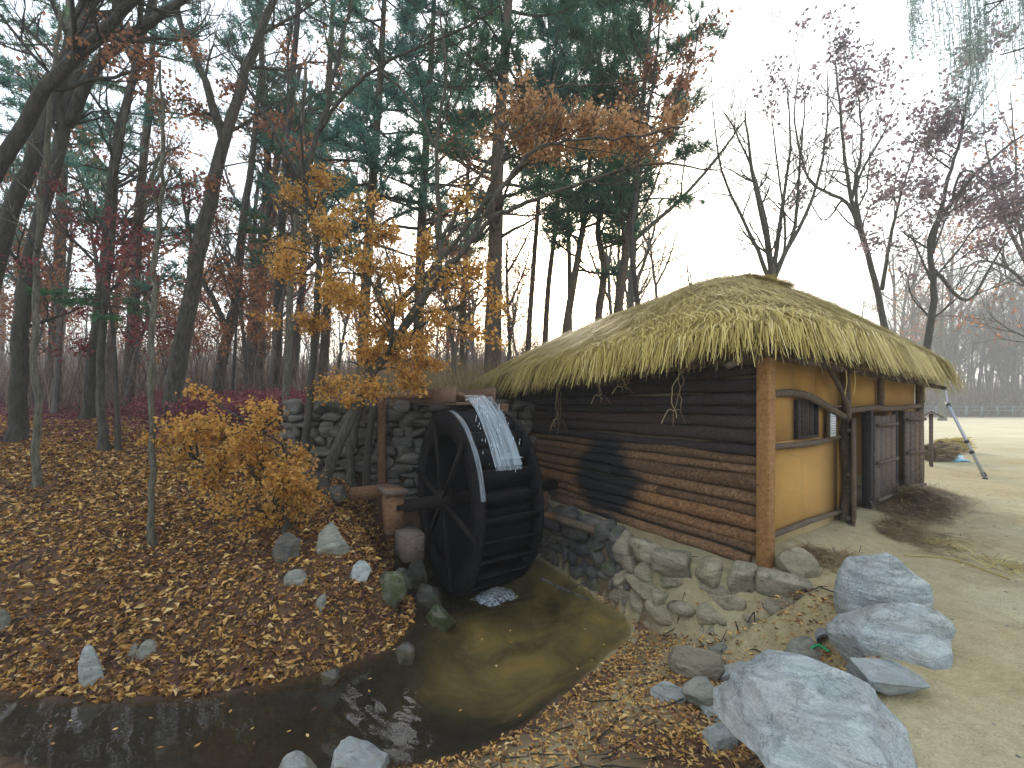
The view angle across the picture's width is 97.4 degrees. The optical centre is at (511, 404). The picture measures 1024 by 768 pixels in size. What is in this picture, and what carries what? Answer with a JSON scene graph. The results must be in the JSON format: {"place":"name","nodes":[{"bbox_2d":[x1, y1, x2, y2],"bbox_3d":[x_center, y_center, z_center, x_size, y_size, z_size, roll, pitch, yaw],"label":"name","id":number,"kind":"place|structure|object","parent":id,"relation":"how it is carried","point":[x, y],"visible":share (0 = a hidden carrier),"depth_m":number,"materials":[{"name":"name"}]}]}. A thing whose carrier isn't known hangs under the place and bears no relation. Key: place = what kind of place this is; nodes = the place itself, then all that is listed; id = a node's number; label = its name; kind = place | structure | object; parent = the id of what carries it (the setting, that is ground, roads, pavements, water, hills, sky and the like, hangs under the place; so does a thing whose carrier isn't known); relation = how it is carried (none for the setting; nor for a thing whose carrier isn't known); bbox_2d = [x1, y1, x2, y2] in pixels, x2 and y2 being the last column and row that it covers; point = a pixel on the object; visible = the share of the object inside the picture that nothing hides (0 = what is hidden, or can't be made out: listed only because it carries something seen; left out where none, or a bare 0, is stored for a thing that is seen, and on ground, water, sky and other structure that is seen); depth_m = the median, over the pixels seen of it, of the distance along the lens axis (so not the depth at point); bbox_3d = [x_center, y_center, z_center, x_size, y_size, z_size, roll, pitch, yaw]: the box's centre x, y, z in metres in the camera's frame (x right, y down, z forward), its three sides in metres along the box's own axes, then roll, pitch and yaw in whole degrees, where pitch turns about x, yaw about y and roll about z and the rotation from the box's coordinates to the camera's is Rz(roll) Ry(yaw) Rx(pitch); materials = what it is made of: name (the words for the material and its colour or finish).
{"place":"outdoors","nodes":[
{"label":"outdoors","id":0,"kind":"place"},
{"bbox_2d":[0,395,1023,767],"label":"ground","id":1,"kind":"structure","parent":0,"point":[416,715],"depth_m":4.05,"materials":[{"name":"plant"}]},
{"bbox_2d":[0,220,81,404],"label":"woodland tree","id":2,"kind":"object","parent":1,"relation":"on","point":[41,309],"visible":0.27,"depth_m":12.81,"materials":[{"name":"red plant"}]},
{"bbox_2d":[0,0,86,287],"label":"pine tree","id":3,"kind":"object","parent":1,"relation":"on","point":[8,80],"visible":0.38,"depth_m":11.72,"materials":[{"name":"green plant"}]},
{"bbox_2d":[0,143,103,412],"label":"woodland tree","id":4,"kind":"object","parent":1,"relation":"on","point":[55,401],"visible":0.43,"depth_m":11.27,"materials":[{"name":"orange plant"}]},
{"bbox_2d":[0,5,132,489],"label":"sapling","id":5,"kind":"object","parent":1,"relation":"on","point":[37,474],"visible":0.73,"depth_m":6.23,"materials":[{"name":"brown plant"}]},
{"bbox_2d":[0,0,137,401],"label":"pine tree","id":6,"kind":"object","parent":1,"relation":"on","point":[88,140],"visible":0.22,"depth_m":14.88,"materials":[{"name":"green plant"}]},
{"bbox_2d":[0,0,180,291],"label":"leaning tree","id":7,"kind":"object","parent":1,"relation":"on","point":[18,193],"visible":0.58,"depth_m":6.94,"materials":[{"name":"brown plant"}]},
{"bbox_2d":[3,11,177,395],"bbox_3d":[-15.931,-6.968,16.254,4.823,14.491,4.498,0,0,-5],"label":"woodland tree","id":8,"kind":"object","parent":1,"relation":"on","point":[87,194],"visible":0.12,"depth_m":15.80,"materials":[{"name":"orange plant"}]},
{"bbox_2d":[78,644,103,686],"bbox_3d":[-3.581,2.381,3.842,0.190,0.680,0.118,0,0,-31],"label":"boulder","id":9,"kind":"object","parent":1,"relation":"on","point":[90,670],"visible":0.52,"depth_m":3.81,"materials":[{"name":"stone"}]},
{"bbox_2d":[21,284,162,451],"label":"sapling","id":10,"kind":"object","parent":1,"relation":"on","point":[70,303],"visible":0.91,"depth_m":7.57,"materials":[{"name":"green plant"}]},
{"bbox_2d":[0,0,199,182],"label":"leaning tree","id":11,"kind":"object","parent":1,"relation":"on","point":[55,78],"visible":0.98,"depth_m":5.95,"materials":[{"name":"brown plant"}]},
{"bbox_2d":[53,59,209,453],"bbox_3d":[-6.544,-2.397,7.626,2.744,6.879,1.753,0,0,37],"label":"young tree","id":12,"kind":"object","parent":1,"relation":"on","point":[112,222],"visible":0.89,"depth_m":7.57,"materials":[{"name":"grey plant"}]},
{"bbox_2d":[18,0,247,420],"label":"young tree","id":13,"kind":"object","parent":1,"relation":"on","point":[88,411],"visible":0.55,"depth_m":9.93,"materials":[{"name":"brown plant"}]},
{"bbox_2d":[0,0,266,442],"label":"forked tree","id":14,"kind":"object","parent":1,"relation":"on","point":[70,116],"visible":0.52,"depth_m":8.12,"materials":[{"name":"brown plant"}]},
{"bbox_2d":[80,264,191,400],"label":"woodland tree","id":15,"kind":"object","parent":1,"relation":"on","point":[121,311],"visible":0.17,"depth_m":14.16,"materials":[{"name":"red plant"}]},
{"bbox_2d":[22,0,252,404],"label":"pine tree","id":16,"kind":"object","parent":1,"relation":"on","point":[134,280],"visible":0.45,"depth_m":12.87,"materials":[{"name":"green plant"}]},
{"bbox_2d":[70,82,221,399],"bbox_3d":[-14.255,-6.511,18.137,4.767,13.484,5.007,0,0,-11],"label":"woodland tree","id":17,"kind":"object","parent":1,"relation":"on","point":[153,153],"visible":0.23,"depth_m":17.49,"materials":[{"name":"orange plant"}]},
{"bbox_2d":[112,229,186,405],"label":"woodland tree","id":18,"kind":"object","parent":1,"relation":"on","point":[134,358],"visible":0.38,"depth_m":12.96,"materials":[{"name":"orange plant"}]},
{"bbox_2d":[136,38,208,547],"bbox_3d":[-3.893,-1.189,5.061,0.824,6.067,0.573,0,0,0],"label":"sapling","id":19,"kind":"object","parent":1,"relation":"on","point":[151,534],"visible":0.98,"depth_m":5.12,"materials":[{"name":"brown plant"}]},
{"bbox_2d":[145,272,218,366],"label":"woodland tree","id":20,"kind":"object","parent":1,"relation":"on","point":[170,307],"visible":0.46,"depth_m":14.21,"materials":[{"name":"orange plant"}]},
{"bbox_2d":[104,59,300,393],"bbox_3d":[-8.610,-4.861,13.486,4.199,10.220,4.694,0,0,36],"label":"forked tree","id":21,"kind":"object","parent":1,"relation":"on","point":[245,197],"visible":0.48,"depth_m":12.92,"materials":[{"name":"brown plant"}]},
{"bbox_2d":[0,402,426,702],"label":"fallen leaves","id":22,"kind":"object","parent":1,"relation":"on","point":[143,687],"visible":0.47,"depth_m":4.80,"materials":[{"name":"orange plant"}]},
{"bbox_2d":[166,89,273,391],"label":"woodland tree","id":23,"kind":"object","parent":1,"relation":"on","point":[229,184],"visible":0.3,"depth_m":21.10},
{"bbox_2d":[173,178,269,393],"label":"woodland tree","id":24,"kind":"object","parent":1,"relation":"on","point":[216,224],"visible":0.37,"depth_m":13.44,"materials":[{"name":"orange plant"}]},
{"bbox_2d":[131,0,338,429],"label":"tree","id":25,"kind":"object","parent":1,"relation":"on","point":[180,349],"visible":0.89,"depth_m":8.92,"materials":[{"name":"brown plant"}]},
{"bbox_2d":[133,378,337,540],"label":"golden sapling","id":26,"kind":"object","parent":1,"relation":"on","point":[289,481],"visible":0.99,"depth_m":5.15,"materials":[{"name":"orange plant"}]},
{"bbox_2d":[120,380,353,432],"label":"red shrubs","id":27,"kind":"object","parent":1,"relation":"on","point":[197,404],"visible":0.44,"depth_m":9.01,"materials":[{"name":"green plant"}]},
{"bbox_2d":[193,259,284,392],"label":"woodland tree","id":28,"kind":"object","parent":1,"relation":"on","point":[223,331],"visible":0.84,"depth_m":12.53,"materials":[{"name":"red plant"}]},
{"bbox_2d":[219,196,281,393],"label":"tree","id":29,"kind":"object","parent":1,"relation":"on","point":[250,229],"visible":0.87,"depth_m":11.47,"materials":[{"name":"brown plant"}]},
{"bbox_2d":[170,0,337,388],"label":"pine tree","id":30,"kind":"object","parent":1,"relation":"on","point":[269,163],"visible":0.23,"depth_m":15.06,"materials":[{"name":"green plant"}]},
{"bbox_2d":[0,396,513,444],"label":"red leaves","id":31,"kind":"object","parent":1,"relation":"on","point":[64,413],"visible":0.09,"depth_m":9.89,"materials":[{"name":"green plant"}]},
{"bbox_2d":[231,262,295,388],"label":"woodland tree","id":32,"kind":"object","parent":1,"relation":"on","point":[268,336],"visible":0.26,"depth_m":14.82,"materials":[{"name":"orange plant"}]},
{"bbox_2d":[237,173,327,391],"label":"woodland tree","id":33,"kind":"object","parent":1,"relation":"on","point":[282,303],"visible":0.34,"depth_m":12.06,"materials":[{"name":"orange plant"}]},
{"bbox_2d":[272,532,300,562],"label":"boulder","id":34,"kind":"object","parent":1,"relation":"on","point":[286,546],"visible":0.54,"depth_m":4.91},
{"bbox_2d":[0,290,579,412],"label":"brushwood","id":35,"kind":"object","parent":1,"relation":"on","point":[75,390],"visible":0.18,"depth_m":12.84,"materials":[{"name":"plant"}]},
{"bbox_2d":[247,60,339,423],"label":"sapling","id":36,"kind":"object","parent":1,"relation":"on","point":[288,347],"visible":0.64,"depth_m":9.25,"materials":[{"name":"brown plant"}]},
{"bbox_2d":[0,297,586,387],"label":"thicket","id":37,"kind":"object","parent":1,"relation":"on","point":[304,349],"visible":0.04,"depth_m":44.90,"materials":[{"name":"plant"}]},
{"bbox_2d":[178,1,420,390],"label":"woodland tree","id":38,"kind":"object","parent":1,"relation":"on","point":[296,343],"visible":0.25,"depth_m":15.77,"materials":[{"name":"plant"}]},
{"bbox_2d":[258,0,344,391],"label":"tree","id":39,"kind":"object","parent":1,"relation":"on","point":[281,225],"visible":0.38,"depth_m":11.94,"materials":[{"name":"brown plant"}]},
{"bbox_2d":[229,0,412,391],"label":"woodland tree","id":40,"kind":"object","parent":1,"relation":"on","point":[269,205],"visible":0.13,"depth_m":14.88,"materials":[{"name":"orange plant"}]},
{"bbox_2d":[236,0,408,388],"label":"pine tree","id":41,"kind":"object","parent":1,"relation":"on","point":[324,340],"visible":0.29,"depth_m":14.36,"materials":[{"name":"green plant"}]},
{"bbox_2d":[316,522,350,555],"bbox_3d":[-2.067,1.678,5.178,0.359,0.692,0.383,0,0,42],"label":"boulder","id":42,"kind":"object","parent":1,"relation":"on","point":[331,539],"visible":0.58,"depth_m":5.05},
{"bbox_2d":[307,234,372,375],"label":"woodland tree","id":43,"kind":"object","parent":1,"relation":"on","point":[344,332],"visible":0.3,"depth_m":12.97,"materials":[{"name":"orange plant"}]},
{"bbox_2d":[170,0,524,462],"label":"young tree","id":44,"kind":"object","parent":1,"relation":"on","point":[314,324],"visible":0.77,"depth_m":7.26,"materials":[{"name":"orange plant"}]},
{"bbox_2d":[257,0,461,387],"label":"pine tree","id":45,"kind":"object","parent":1,"relation":"on","point":[368,145],"visible":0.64,"depth_m":11.14,"materials":[{"name":"green plant"}]},
{"bbox_2d":[331,736,389,767],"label":"boulder","id":46,"kind":"object","parent":1,"relation":"on","point":[351,752],"visible":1,"depth_m":2.96,"materials":[{"name":"stone"}]},
{"bbox_2d":[362,402,376,503],"bbox_3d":[-2.362,0.808,7.442,0.254,1.730,0.148,0,0,0],"label":"prop pole","id":47,"kind":"object","parent":1,"relation":"on","point":[366,480],"visible":0.77,"depth_m":7.40,"materials":[{"name":"brown wood"}]},
{"bbox_2d":[377,397,386,501],"bbox_3d":[-2.236,0.819,7.692,0.184,1.911,0.167,0,0,0],"label":"support post","id":48,"kind":"object","parent":1,"relation":"on","point":[381,445],"visible":0.66,"depth_m":7.63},
{"bbox_2d":[379,571,406,608],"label":"boulder","id":49,"kind":"object","parent":1,"relation":"on","point":[393,585],"visible":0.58,"depth_m":5.00,"materials":[{"name":"stone"}]},
{"bbox_2d":[394,524,423,562],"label":"boulder","id":50,"kind":"structure","parent":1,"relation":"on","point":[408,543],"depth_m":5.27,"materials":[{"name":"grey stone"}]},
{"bbox_2d":[382,486,403,534],"bbox_3d":[-1.484,1.304,5.601,0.239,0.556,0.224,0,0,-31],"label":"bearing post","id":51,"kind":"object","parent":50,"relation":"on","point":[392,519],"visible":0.86,"depth_m":5.51,"materials":[{"name":"wood"}]},
{"bbox_2d":[396,409,557,596],"bbox_3d":[-0.540,1.270,6.255,2.144,2.426,2.521,0,0,12],"label":"waterwheel","id":52,"kind":"object","parent":51,"relation":"attached to","point":[473,543],"visible":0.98,"depth_m":5.61,"materials":[{"name":"black wood"}]},
{"bbox_2d":[279,399,540,499],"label":"retaining wall","id":53,"kind":"structure","parent":1,"relation":"on","point":[400,445],"depth_m":7.75,"materials":[{"name":"stone"}]},
{"bbox_2d":[306,348,522,403],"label":"dry grass","id":54,"kind":"structure","parent":1,"relation":"on","point":[440,384],"depth_m":9.81,"materials":[{"name":"plant"}]},
{"bbox_2d":[329,0,514,378],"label":"pine tree","id":55,"kind":"object","parent":1,"relation":"on","point":[424,170],"visible":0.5,"depth_m":12.24,"materials":[{"name":"green plant"}]},
{"bbox_2d":[401,386,497,409],"bbox_3d":[-1.224,-0.091,7.341,1.110,0.320,2.777,0,0,-33],"label":"water trough","id":56,"kind":"object","parent":1,"relation":"on","point":[444,398],"visible":0.77,"depth_m":6.51,"materials":[{"name":"brown wood"}]},
{"bbox_2d":[391,105,513,389],"bbox_3d":[-1.217,-3.014,10.455,2.475,6.476,2.397,0,0,45],"label":"woodland tree","id":57,"kind":"object","parent":1,"relation":"on","point":[452,339],"visible":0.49,"depth_m":10.50,"materials":[{"name":"orange plant"}]},
{"bbox_2d":[418,0,511,372],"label":"pine tree","id":58,"kind":"object","parent":1,"relation":"on","point":[462,349],"visible":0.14,"depth_m":15.42,"materials":[{"name":"green plant"}]},
{"bbox_2d":[400,0,592,398],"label":"pine tree","id":59,"kind":"object","parent":1,"relation":"on","point":[503,16],"visible":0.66,"depth_m":10.64,"materials":[{"name":"green plant"}]},
{"bbox_2d":[483,166,569,361],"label":"woodland tree","id":60,"kind":"object","parent":1,"relation":"on","point":[525,268],"visible":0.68,"depth_m":13.63,"materials":[{"name":"orange plant"}]},
{"bbox_2d":[261,0,792,501],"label":"maple tree","id":61,"kind":"object","parent":1,"relation":"on","point":[393,352],"visible":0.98,"depth_m":6.25,"materials":[{"name":"orange plant"}]},
{"bbox_2d":[345,0,737,487],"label":"oak tree","id":62,"kind":"object","parent":1,"relation":"on","point":[585,117],"visible":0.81,"depth_m":6.63,"materials":[{"name":"orange plant"}]},
{"bbox_2d":[490,0,603,352],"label":"pine tree","id":63,"kind":"object","parent":1,"relation":"on","point":[539,22],"visible":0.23,"depth_m":13.18,"materials":[{"name":"green plant"}]},
{"bbox_2d":[506,0,602,343],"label":"pine tree","id":64,"kind":"object","parent":1,"relation":"on","point":[551,258],"visible":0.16,"depth_m":13.66,"materials":[{"name":"green plant"}]},
{"bbox_2d":[537,503,630,605],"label":"foundation wall","id":65,"kind":"structure","parent":1,"relation":"on","point":[607,533],"depth_m":6.03,"materials":[{"name":"stone"}]},
{"bbox_2d":[528,0,661,320],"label":"pine tree","id":66,"kind":"object","parent":1,"relation":"on","point":[601,289],"visible":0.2,"depth_m":12.70,"materials":[{"name":"green plant"}]},
{"bbox_2d":[538,0,662,333],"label":"pine tree","id":67,"kind":"object","parent":1,"relation":"on","point":[558,223],"visible":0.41,"depth_m":12.23,"materials":[{"name":"green plant"}]},
{"bbox_2d":[388,524,879,767],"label":"fallen leaves","id":68,"kind":"object","parent":1,"relation":"on","point":[660,676],"depth_m":3.17,"materials":[{"name":"plant"}]},
{"bbox_2d":[550,0,728,313],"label":"pine tree","id":69,"kind":"object","parent":1,"relation":"on","point":[623,44],"visible":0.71,"depth_m":11.38,"materials":[{"name":"green plant"}]},
{"bbox_2d":[614,0,750,305],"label":"oak tree","id":70,"kind":"object","parent":1,"relation":"on","point":[650,59],"visible":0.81,"depth_m":10.46,"materials":[{"name":"green plant"}]},
{"bbox_2d":[594,37,770,307],"bbox_3d":[6.673,-7.705,18.015,7.100,15.813,7.747,2,-2,44],"label":"woodland tree","id":71,"kind":"object","parent":1,"relation":"on","point":[630,297],"visible":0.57,"depth_m":18.04,"materials":[{"name":"plant"}]},
{"bbox_2d":[667,645,723,681],"bbox_3d":[1.486,2.088,3.648,0.426,0.174,0.376,0,0,24],"label":"boulder","id":72,"kind":"object","parent":1,"relation":"on","point":[690,662],"visible":0.88,"depth_m":3.55,"materials":[{"name":"stone"}]},
{"bbox_2d":[682,676,713,707],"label":"boulder","id":73,"kind":"object","parent":1,"relation":"on","point":[697,691],"visible":0.67,"depth_m":3.19,"materials":[{"name":"stone"}]},
{"bbox_2d":[608,530,812,634],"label":"foundation wall","id":74,"kind":"structure","parent":1,"relation":"on","point":[671,567],"depth_m":4.43,"materials":[{"name":"stone"}]},
{"bbox_2d":[465,270,971,568],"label":"mill house","id":75,"kind":"structure","parent":1,"relation":"on","point":[743,417],"depth_m":5.50,"materials":[{"name":"brown wood"}]},
{"bbox_2d":[794,400,818,438],"bbox_3d":[3.379,0.160,5.179,0.610,0.440,0.069,0,0,-37],"label":"window","id":76,"kind":"structure","parent":75,"relation":"in","point":[806,413],"depth_m":5.18,"materials":[{"name":"brown wood"}]},
{"bbox_2d":[846,418,856,526],"bbox_3d":[4.386,0.859,5.812,0.094,1.380,0.613,0,0,39],"label":"door","id":77,"kind":"structure","parent":75,"relation":"in","point":[852,473],"depth_m":5.56,"materials":[{"name":"brown wood"}]},
{"bbox_2d":[873,415,899,507],"bbox_3d":[5.646,0.832,6.781,1.047,1.365,0.096,0,0,-37],"label":"door","id":78,"kind":"structure","parent":75,"relation":"in","point":[884,427],"depth_m":6.72,"materials":[{"name":"brown wood"}]},
{"bbox_2d":[903,410,926,490],"bbox_3d":[6.657,0.770,7.427,0.516,1.362,0.098,0,0,-23],"label":"door","id":79,"kind":"structure","parent":75,"relation":"in","point":[913,422],"depth_m":7.42,"materials":[{"name":"brown wood"}]},
{"bbox_2d":[701,722,738,752],"bbox_3d":[1.306,2.123,2.866,0.241,0.149,0.196,0,0,-17],"label":"boulder","id":80,"kind":"object","parent":1,"relation":"on","point":[719,736],"visible":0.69,"depth_m":2.81,"materials":[{"name":"stone"}]},
{"bbox_2d":[684,10,876,279],"bbox_3d":[8.827,-5.306,14.501,6.800,14.306,5.519,0,0,13],"label":"bare tree","id":81,"kind":"object","parent":1,"relation":"on","point":[774,266],"visible":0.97,"depth_m":14.90,"materials":[{"name":"brown plant"}]},
{"bbox_2d":[774,547,820,577],"bbox_3d":[2.721,1.565,4.303,0.337,0.421,0.369,0,0,0],"label":"boulder","id":82,"kind":"object","parent":1,"relation":"on","point":[799,561],"visible":0.61,"depth_m":4.21,"materials":[{"name":"stone"}]},
{"bbox_2d":[713,649,916,767],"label":"boulder","id":83,"kind":"object","parent":1,"relation":"on","point":[772,708],"visible":1,"depth_m":2.22,"materials":[{"name":"stone"}]},
{"bbox_2d":[732,0,1012,328],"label":"bare tree","id":84,"kind":"object","parent":1,"relation":"on","point":[853,205],"visible":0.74,"depth_m":16.75,"materials":[{"name":"brown plant"}]},
{"bbox_2d":[833,552,933,613],"bbox_3d":[2.895,1.512,3.448,0.741,0.817,0.554,0,0,-34],"label":"boulder","id":85,"kind":"object","parent":1,"relation":"on","point":[862,581],"visible":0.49,"depth_m":3.29,"materials":[{"name":"stone"}]},
{"bbox_2d":[833,195,940,341],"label":"woodland tree","id":86,"kind":"object","parent":1,"relation":"on","point":[894,285],"visible":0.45,"depth_m":65.08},
{"bbox_2d":[845,657,930,695],"bbox_3d":[2.119,1.560,2.552,0.365,0.141,0.325,0,0,0],"label":"boulder","id":87,"kind":"object","parent":1,"relation":"on","point":[889,677],"visible":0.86,"depth_m":2.49,"materials":[{"name":"stone"}]},
{"bbox_2d":[826,602,955,669],"bbox_3d":[2.530,1.573,3.034,0.682,0.563,0.532,0,0,32],"label":"boulder","id":88,"kind":"object","parent":1,"relation":"on","point":[916,634],"visible":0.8,"depth_m":2.89,"materials":[{"name":"stone"}]},
{"bbox_2d":[784,482,1009,573],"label":"straw litter","id":89,"kind":"object","parent":1,"relation":"on","point":[901,529],"visible":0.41,"depth_m":5.47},
{"bbox_2d":[864,475,980,527],"bbox_3d":[6.183,1.333,6.746,1.331,0.515,3.655,0,0,43],"label":"straw heap","id":90,"kind":"object","parent":1,"relation":"on","point":[917,497],"visible":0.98,"depth_m":6.56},
{"bbox_2d":[836,11,1023,411],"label":"bare tree","id":91,"kind":"object","parent":1,"relation":"on","point":[1002,204],"visible":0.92,"depth_m":15.47,"materials":[{"name":"brown plant"}]},
{"bbox_2d":[853,77,1023,348],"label":"bare tree","id":92,"kind":"object","parent":1,"relation":"on","point":[1020,252],"visible":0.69,"depth_m":20.11,"materials":[{"name":"brown plant"}]},
{"bbox_2d":[887,195,994,342],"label":"woodland tree","id":93,"kind":"object","parent":1,"relation":"on","point":[905,293],"visible":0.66,"depth_m":59.38,"materials":[{"name":"orange plant"}]},
{"bbox_2d":[873,204,1008,346],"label":"woodland tree","id":94,"kind":"object","parent":1,"relation":"on","point":[917,272],"visible":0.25,"depth_m":69.28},
{"bbox_2d":[915,258,967,420],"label":"bare tree","id":95,"kind":"object","parent":1,"relation":"on","point":[942,410],"visible":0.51,"depth_m":45.71,"materials":[{"name":"brown plant"}]},
{"bbox_2d":[924,440,964,461],"bbox_3d":[12.361,1.343,12.937,1.181,0.734,0.697,0,0,-14],"label":"straw bundle","id":96,"kind":"object","parent":1,"relation":"on","point":[947,451],"visible":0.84,"depth_m":12.72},
{"bbox_2d":[868,213,1022,415],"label":"woodland tree","id":97,"kind":"object","parent":1,"relation":"on","point":[951,312],"visible":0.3,"depth_m":67.63,"materials":[{"name":"plant"}]},
{"bbox_2d":[904,0,1023,174],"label":"willow tree","id":98,"kind":"object","parent":1,"relation":"on","point":[972,46],"visible":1,"depth_m":8.84,"materials":[{"name":"green plant"}]},
{"bbox_2d":[914,366,1023,415],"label":"brush","id":99,"kind":"object","parent":1,"relation":"on","point":[987,402],"visible":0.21,"depth_m":68.00,"materials":[{"name":"plant"}]},
{"bbox_2d":[936,267,1011,415],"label":"woodland tree","id":100,"kind":"object","parent":1,"relation":"on","point":[968,367],"visible":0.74,"depth_m":62.33,"materials":[{"name":"plant"}]},
{"bbox_2d":[947,222,1023,416],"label":"woodland tree","id":101,"kind":"object","parent":1,"relation":"on","point":[1009,313],"visible":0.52,"depth_m":65.65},
{"bbox_2d":[970,233,1023,412],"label":"woodland tree","id":102,"kind":"object","parent":1,"relation":"on","point":[980,372],"visible":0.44,"depth_m":72.48,"materials":[{"name":"orange plant"}]},
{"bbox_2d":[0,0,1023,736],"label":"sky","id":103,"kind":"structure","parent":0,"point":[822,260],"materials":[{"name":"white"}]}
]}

